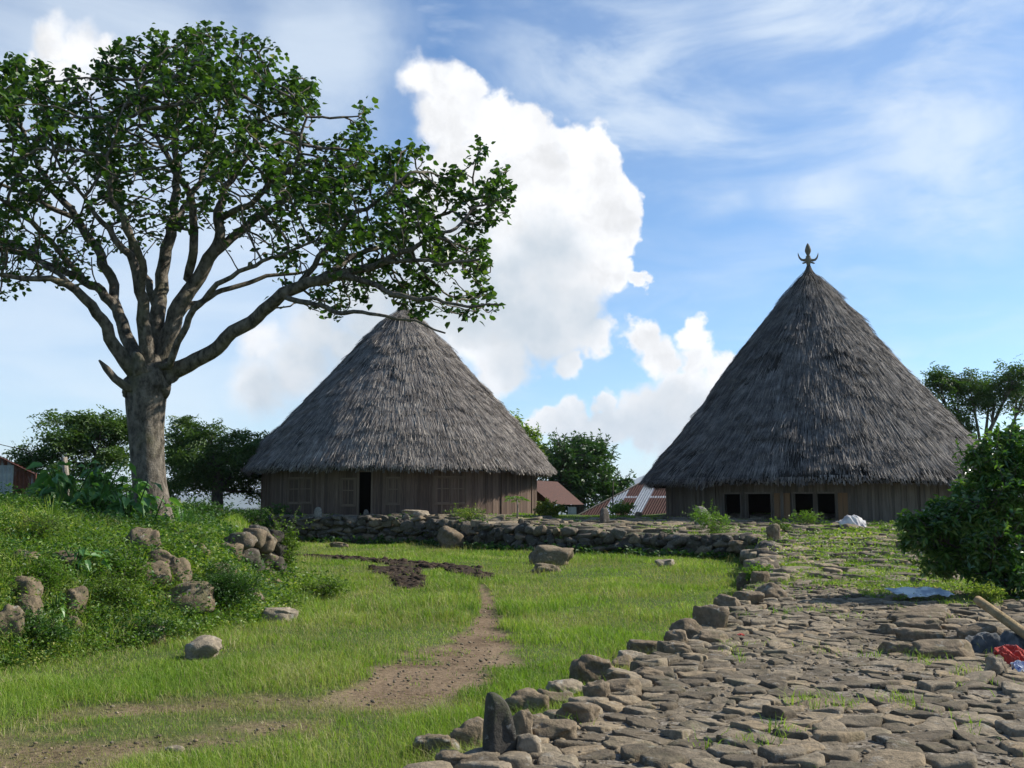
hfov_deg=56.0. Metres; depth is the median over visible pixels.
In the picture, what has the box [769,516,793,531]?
bush
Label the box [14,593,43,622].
bank rock
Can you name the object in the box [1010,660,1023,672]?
blue cloth
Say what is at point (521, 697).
edging stone
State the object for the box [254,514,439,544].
stone wall
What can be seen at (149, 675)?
lawn grass
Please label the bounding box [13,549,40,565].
bank rock
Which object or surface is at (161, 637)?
bank rock
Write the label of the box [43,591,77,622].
broad leaf plant
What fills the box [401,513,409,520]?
standing stone
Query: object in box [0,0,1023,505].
sky
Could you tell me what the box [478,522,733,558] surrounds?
stone wall
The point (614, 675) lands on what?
edging stone
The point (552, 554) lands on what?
boulder
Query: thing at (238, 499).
hills
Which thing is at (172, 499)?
broad leaf plant
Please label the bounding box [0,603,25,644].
bank rock
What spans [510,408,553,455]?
slender tree
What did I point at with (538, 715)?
edging stone
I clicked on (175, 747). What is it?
boulder
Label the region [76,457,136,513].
broad leaf plant
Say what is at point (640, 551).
weeds
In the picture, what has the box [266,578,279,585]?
bank rock
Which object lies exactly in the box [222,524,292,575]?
stone wall
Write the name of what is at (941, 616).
stone slab
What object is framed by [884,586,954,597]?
pale cloth
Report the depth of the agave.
23.59 m
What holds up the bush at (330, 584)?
on the ground at (444, 677)
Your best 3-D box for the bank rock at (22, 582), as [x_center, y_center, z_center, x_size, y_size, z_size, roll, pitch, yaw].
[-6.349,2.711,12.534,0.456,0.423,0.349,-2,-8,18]
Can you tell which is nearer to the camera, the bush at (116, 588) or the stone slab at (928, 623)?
the stone slab at (928, 623)
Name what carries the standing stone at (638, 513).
on the ground at (444, 677)
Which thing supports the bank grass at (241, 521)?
on the ground at (444, 677)
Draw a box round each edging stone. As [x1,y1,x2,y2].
[412,733,459,757]
[435,749,470,766]
[449,716,483,752]
[505,687,548,714]
[512,709,532,735]
[516,733,541,752]
[532,713,548,718]
[532,718,576,740]
[537,689,573,708]
[545,678,583,695]
[556,701,600,722]
[569,654,614,684]
[582,679,610,697]
[605,671,631,680]
[606,678,641,696]
[611,654,632,668]
[617,650,646,660]
[627,639,656,653]
[633,666,664,675]
[663,629,688,642]
[663,640,691,653]
[669,618,701,638]
[692,604,729,627]
[697,630,728,642]
[713,594,740,605]
[732,591,764,604]
[736,572,749,590]
[751,571,769,583]
[755,582,787,597]
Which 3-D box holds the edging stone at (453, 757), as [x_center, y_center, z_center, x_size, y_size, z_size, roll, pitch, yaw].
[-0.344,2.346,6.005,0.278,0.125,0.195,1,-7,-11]
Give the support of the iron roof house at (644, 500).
on the ground at (444, 677)
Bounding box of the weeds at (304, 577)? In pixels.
[163,528,355,614]
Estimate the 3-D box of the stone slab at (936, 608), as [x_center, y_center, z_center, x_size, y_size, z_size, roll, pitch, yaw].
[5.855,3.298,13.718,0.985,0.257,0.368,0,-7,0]
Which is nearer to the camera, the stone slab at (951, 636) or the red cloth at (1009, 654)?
the red cloth at (1009, 654)
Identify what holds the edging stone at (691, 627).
on the ground at (444, 677)
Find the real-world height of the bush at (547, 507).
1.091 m
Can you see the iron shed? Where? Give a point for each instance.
(15, 475)
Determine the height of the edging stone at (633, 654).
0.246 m
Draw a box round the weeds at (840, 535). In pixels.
[655,519,1023,605]
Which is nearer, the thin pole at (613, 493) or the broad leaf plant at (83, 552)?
the broad leaf plant at (83, 552)
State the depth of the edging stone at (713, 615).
12.34 m
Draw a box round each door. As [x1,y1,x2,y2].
[774,493,790,518]
[837,493,847,520]
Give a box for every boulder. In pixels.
[164,745,184,753]
[184,635,222,659]
[262,607,298,621]
[329,542,348,547]
[437,526,464,549]
[528,545,573,565]
[531,563,560,572]
[655,559,674,566]
[840,523,857,529]
[956,623,1003,639]
[984,656,1007,675]
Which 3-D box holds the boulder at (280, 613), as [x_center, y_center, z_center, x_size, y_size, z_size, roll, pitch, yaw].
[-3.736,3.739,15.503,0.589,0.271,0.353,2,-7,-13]
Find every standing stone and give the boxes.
[314,507,321,520]
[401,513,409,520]
[482,692,516,754]
[600,508,609,522]
[634,511,641,516]
[695,506,710,524]
[766,523,780,539]
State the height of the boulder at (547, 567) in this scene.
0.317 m
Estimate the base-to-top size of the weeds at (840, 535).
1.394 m
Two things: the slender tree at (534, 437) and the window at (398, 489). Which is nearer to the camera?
the window at (398, 489)
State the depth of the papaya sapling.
40.07 m
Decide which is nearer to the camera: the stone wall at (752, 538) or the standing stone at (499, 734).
the standing stone at (499, 734)
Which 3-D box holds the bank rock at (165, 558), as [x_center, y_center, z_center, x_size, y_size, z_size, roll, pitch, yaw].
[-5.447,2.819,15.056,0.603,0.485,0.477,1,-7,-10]
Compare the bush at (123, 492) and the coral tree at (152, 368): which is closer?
the coral tree at (152, 368)
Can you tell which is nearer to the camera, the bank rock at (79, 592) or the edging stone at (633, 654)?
the edging stone at (633, 654)
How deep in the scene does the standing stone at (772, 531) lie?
29.18 m
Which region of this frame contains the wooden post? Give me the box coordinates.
[61,457,69,495]
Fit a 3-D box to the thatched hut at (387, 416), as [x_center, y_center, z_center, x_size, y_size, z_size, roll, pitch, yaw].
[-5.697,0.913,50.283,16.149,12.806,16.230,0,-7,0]
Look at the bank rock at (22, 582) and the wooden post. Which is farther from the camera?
the wooden post
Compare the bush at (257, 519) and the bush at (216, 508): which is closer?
the bush at (216, 508)
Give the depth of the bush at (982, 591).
15.29 m
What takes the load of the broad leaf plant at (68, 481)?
on the ground at (444, 677)
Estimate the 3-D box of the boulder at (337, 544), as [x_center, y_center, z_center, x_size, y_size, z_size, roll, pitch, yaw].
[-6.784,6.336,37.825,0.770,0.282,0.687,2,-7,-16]
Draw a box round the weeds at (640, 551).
[295,511,744,559]
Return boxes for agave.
[174,505,205,523]
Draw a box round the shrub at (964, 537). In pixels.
[891,407,1023,599]
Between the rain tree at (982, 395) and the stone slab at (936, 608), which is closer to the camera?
the stone slab at (936, 608)
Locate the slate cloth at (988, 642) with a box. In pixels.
[965,631,1023,653]
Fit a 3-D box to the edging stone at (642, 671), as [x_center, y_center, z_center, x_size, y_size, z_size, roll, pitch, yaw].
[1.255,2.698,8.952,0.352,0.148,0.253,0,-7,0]
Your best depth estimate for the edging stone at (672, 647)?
10.13 m
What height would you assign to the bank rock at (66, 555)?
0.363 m
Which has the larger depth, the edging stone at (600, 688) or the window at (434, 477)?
the window at (434, 477)
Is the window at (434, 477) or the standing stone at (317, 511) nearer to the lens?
the standing stone at (317, 511)
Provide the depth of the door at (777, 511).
39.42 m
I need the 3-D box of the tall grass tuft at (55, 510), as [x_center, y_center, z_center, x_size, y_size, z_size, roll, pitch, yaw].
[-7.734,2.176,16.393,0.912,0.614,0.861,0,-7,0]
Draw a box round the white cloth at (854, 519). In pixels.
[836,515,866,527]
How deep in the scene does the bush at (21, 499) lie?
17.21 m
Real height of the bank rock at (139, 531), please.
0.721 m
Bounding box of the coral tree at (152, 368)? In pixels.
[0,20,517,522]
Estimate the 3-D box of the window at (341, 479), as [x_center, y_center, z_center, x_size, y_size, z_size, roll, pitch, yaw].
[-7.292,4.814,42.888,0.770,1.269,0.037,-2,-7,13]
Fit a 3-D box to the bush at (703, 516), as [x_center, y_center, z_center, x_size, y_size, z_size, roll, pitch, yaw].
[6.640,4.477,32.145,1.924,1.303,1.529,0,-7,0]
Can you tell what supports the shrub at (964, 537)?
on the ground at (444, 677)
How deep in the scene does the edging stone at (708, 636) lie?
11.11 m
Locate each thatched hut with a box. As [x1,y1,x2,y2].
[241,285,557,514]
[639,243,978,521]
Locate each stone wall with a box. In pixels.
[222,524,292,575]
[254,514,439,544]
[433,519,482,545]
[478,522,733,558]
[739,532,778,568]
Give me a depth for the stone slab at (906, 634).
11.29 m
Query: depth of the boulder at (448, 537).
36.51 m
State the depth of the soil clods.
25.75 m
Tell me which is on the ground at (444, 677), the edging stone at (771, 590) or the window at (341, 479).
the edging stone at (771, 590)
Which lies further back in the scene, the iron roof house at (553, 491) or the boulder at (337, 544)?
the iron roof house at (553, 491)
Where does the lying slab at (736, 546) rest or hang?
on the ground at (444, 677)
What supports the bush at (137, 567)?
on the ground at (444, 677)
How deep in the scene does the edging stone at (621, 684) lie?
8.09 m
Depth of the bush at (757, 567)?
19.79 m
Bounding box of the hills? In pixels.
[171,475,644,513]
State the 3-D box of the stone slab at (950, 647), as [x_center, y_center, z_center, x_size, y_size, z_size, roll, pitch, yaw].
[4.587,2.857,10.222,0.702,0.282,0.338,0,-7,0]
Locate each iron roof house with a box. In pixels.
[537,480,583,513]
[578,482,665,514]
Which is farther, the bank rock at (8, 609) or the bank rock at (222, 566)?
the bank rock at (222, 566)
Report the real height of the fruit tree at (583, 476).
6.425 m
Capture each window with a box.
[287,477,312,503]
[340,478,356,505]
[386,477,399,504]
[433,476,466,504]
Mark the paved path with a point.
(667, 693)
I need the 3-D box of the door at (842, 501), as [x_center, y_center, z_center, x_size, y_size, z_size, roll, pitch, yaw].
[13.291,5.061,38.644,0.380,1.380,0.037,-1,-7,10]
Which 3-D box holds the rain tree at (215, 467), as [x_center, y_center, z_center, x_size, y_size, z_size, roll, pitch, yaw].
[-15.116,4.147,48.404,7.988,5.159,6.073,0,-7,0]
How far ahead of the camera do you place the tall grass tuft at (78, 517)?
16.29 m
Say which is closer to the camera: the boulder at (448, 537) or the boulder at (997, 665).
the boulder at (997, 665)
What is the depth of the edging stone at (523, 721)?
6.57 m
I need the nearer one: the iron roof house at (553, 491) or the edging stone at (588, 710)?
the edging stone at (588, 710)
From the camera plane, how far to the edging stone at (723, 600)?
14.63 m
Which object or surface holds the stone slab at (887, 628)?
on the ground at (444, 677)
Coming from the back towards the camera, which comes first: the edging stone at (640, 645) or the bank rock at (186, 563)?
the bank rock at (186, 563)
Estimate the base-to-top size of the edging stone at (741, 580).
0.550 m
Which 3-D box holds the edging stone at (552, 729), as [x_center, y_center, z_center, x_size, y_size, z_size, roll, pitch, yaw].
[0.283,2.410,6.694,0.336,0.157,0.264,0,-7,0]
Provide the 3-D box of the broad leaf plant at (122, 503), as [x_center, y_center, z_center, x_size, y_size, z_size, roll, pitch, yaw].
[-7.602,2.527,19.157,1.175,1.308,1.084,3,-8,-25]
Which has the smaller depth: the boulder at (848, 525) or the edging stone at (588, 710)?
the edging stone at (588, 710)
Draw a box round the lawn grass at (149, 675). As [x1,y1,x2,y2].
[0,528,751,767]
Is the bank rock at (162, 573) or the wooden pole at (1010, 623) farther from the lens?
the bank rock at (162, 573)
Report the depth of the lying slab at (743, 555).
27.58 m
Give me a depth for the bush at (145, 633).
13.13 m
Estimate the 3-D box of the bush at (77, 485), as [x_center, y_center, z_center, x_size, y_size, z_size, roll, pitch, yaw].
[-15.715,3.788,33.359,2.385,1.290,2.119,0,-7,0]
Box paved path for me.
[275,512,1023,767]
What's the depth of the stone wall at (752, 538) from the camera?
26.48 m
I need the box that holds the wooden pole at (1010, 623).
[973,596,1023,638]
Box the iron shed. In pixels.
[0,456,36,495]
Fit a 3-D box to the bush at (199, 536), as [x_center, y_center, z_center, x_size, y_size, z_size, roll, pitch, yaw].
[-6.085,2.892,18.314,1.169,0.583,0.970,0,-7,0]
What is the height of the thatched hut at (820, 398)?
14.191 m
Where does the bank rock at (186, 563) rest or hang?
on the ground at (444, 677)
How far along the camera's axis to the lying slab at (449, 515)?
40.62 m
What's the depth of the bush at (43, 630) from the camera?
11.83 m
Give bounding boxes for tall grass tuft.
[21,494,80,527]
[62,509,86,530]
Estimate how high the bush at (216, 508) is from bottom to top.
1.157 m
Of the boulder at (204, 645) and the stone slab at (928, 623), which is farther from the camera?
the stone slab at (928, 623)
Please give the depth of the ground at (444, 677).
9.87 m
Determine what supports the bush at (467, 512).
on the ground at (444, 677)
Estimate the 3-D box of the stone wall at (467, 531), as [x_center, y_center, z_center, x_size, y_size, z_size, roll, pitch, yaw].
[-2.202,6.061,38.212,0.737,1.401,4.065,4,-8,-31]
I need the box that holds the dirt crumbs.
[2,608,515,767]
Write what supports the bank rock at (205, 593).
on the ground at (444, 677)
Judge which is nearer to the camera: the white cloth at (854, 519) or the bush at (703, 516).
the bush at (703, 516)
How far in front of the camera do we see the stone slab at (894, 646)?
10.38 m
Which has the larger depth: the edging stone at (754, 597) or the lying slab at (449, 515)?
the lying slab at (449, 515)
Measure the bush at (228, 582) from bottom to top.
1.032 m
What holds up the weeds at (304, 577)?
on the ground at (444, 677)
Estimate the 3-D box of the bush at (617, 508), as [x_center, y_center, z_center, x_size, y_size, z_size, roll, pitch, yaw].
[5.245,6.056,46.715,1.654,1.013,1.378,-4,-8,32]
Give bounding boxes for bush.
[0,483,63,513]
[0,504,74,543]
[7,603,81,654]
[16,555,83,592]
[42,474,84,491]
[89,565,156,609]
[105,473,131,495]
[108,549,152,580]
[111,605,178,644]
[163,521,224,543]
[181,493,243,518]
[183,555,278,610]
[240,502,276,528]
[252,504,314,570]
[261,502,291,514]
[296,574,349,597]
[442,503,491,520]
[533,497,565,517]
[606,499,635,516]
[682,499,740,533]
[739,561,773,579]
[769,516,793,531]
[788,508,828,525]
[964,577,1007,603]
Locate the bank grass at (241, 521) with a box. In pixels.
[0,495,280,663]
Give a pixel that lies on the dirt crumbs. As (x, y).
(196, 740)
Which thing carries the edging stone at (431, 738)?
on the ground at (444, 677)
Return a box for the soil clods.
[292,553,494,588]
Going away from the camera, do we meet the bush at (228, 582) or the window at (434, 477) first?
the bush at (228, 582)
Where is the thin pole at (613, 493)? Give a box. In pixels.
[612,481,613,504]
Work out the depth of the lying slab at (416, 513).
41.35 m
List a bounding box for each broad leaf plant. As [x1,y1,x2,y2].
[24,474,68,503]
[25,461,106,513]
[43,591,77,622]
[49,545,111,578]
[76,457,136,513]
[76,469,151,510]
[98,478,162,523]
[113,476,182,523]
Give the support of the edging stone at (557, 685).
on the ground at (444, 677)
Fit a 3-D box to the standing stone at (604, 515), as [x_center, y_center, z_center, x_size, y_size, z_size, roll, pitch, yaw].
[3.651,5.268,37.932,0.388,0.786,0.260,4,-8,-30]
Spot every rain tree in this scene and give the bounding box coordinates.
[2,404,131,485]
[164,415,268,508]
[914,354,1023,453]
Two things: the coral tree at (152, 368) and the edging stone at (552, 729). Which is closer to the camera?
the edging stone at (552, 729)
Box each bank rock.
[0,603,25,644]
[6,576,43,597]
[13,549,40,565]
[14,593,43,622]
[52,550,80,569]
[62,585,88,614]
[63,616,82,631]
[125,527,161,555]
[135,560,171,586]
[145,549,181,574]
[146,624,165,643]
[164,581,214,614]
[171,557,192,583]
[191,542,210,557]
[212,562,237,574]
[250,589,265,606]
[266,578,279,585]
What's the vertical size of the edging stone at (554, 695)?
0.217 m
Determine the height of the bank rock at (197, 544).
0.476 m
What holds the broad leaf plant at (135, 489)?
on the ground at (444, 677)
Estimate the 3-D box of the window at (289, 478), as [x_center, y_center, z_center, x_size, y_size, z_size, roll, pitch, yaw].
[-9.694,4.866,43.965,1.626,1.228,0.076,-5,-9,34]
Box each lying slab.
[402,510,429,517]
[448,512,484,516]
[726,540,747,552]
[739,549,751,563]
[760,563,774,568]
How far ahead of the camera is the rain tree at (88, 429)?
39.45 m
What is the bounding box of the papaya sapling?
[504,495,530,517]
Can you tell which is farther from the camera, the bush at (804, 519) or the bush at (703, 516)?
the bush at (804, 519)
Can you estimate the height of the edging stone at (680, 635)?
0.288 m
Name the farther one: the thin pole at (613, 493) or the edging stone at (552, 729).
the thin pole at (613, 493)
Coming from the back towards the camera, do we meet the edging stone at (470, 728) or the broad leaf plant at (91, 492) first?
the broad leaf plant at (91, 492)
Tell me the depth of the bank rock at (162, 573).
14.57 m
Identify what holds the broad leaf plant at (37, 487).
on the ground at (444, 677)
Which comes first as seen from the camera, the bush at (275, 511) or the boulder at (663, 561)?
the boulder at (663, 561)
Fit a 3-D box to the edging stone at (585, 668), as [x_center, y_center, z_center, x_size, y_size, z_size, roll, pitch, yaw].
[0.889,3.106,10.301,0.524,0.453,0.401,1,-7,-11]
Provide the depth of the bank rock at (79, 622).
12.62 m
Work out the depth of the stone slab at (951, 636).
11.20 m
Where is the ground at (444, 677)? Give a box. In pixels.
[0,513,1023,767]
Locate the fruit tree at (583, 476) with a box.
[536,427,636,513]
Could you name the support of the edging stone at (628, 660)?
on the ground at (444, 677)
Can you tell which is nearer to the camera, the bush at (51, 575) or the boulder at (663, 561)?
the bush at (51, 575)
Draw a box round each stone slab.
[877,641,911,652]
[878,623,897,634]
[888,605,955,617]
[888,612,945,623]
[892,618,943,629]
[893,627,945,641]
[909,639,975,657]
[944,632,958,638]
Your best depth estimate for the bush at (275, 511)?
42.33 m
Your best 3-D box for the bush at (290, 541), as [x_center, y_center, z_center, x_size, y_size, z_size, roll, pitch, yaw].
[-5.279,3.682,22.008,1.443,1.858,1.157,0,-7,0]
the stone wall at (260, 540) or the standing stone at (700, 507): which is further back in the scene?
the standing stone at (700, 507)
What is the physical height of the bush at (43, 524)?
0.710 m
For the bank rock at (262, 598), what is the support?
on the ground at (444, 677)
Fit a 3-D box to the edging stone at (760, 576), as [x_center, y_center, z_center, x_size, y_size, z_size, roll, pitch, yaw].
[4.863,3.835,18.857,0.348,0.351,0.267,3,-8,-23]
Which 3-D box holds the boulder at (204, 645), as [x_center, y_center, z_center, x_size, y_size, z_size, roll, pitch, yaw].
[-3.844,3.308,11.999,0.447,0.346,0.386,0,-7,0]
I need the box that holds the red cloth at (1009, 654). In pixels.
[993,644,1023,665]
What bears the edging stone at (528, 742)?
on the ground at (444, 677)
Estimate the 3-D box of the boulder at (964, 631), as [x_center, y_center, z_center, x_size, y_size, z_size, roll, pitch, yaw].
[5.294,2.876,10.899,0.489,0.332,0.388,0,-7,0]
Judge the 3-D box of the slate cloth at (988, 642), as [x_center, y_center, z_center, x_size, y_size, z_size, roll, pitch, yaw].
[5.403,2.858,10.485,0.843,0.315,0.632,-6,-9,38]

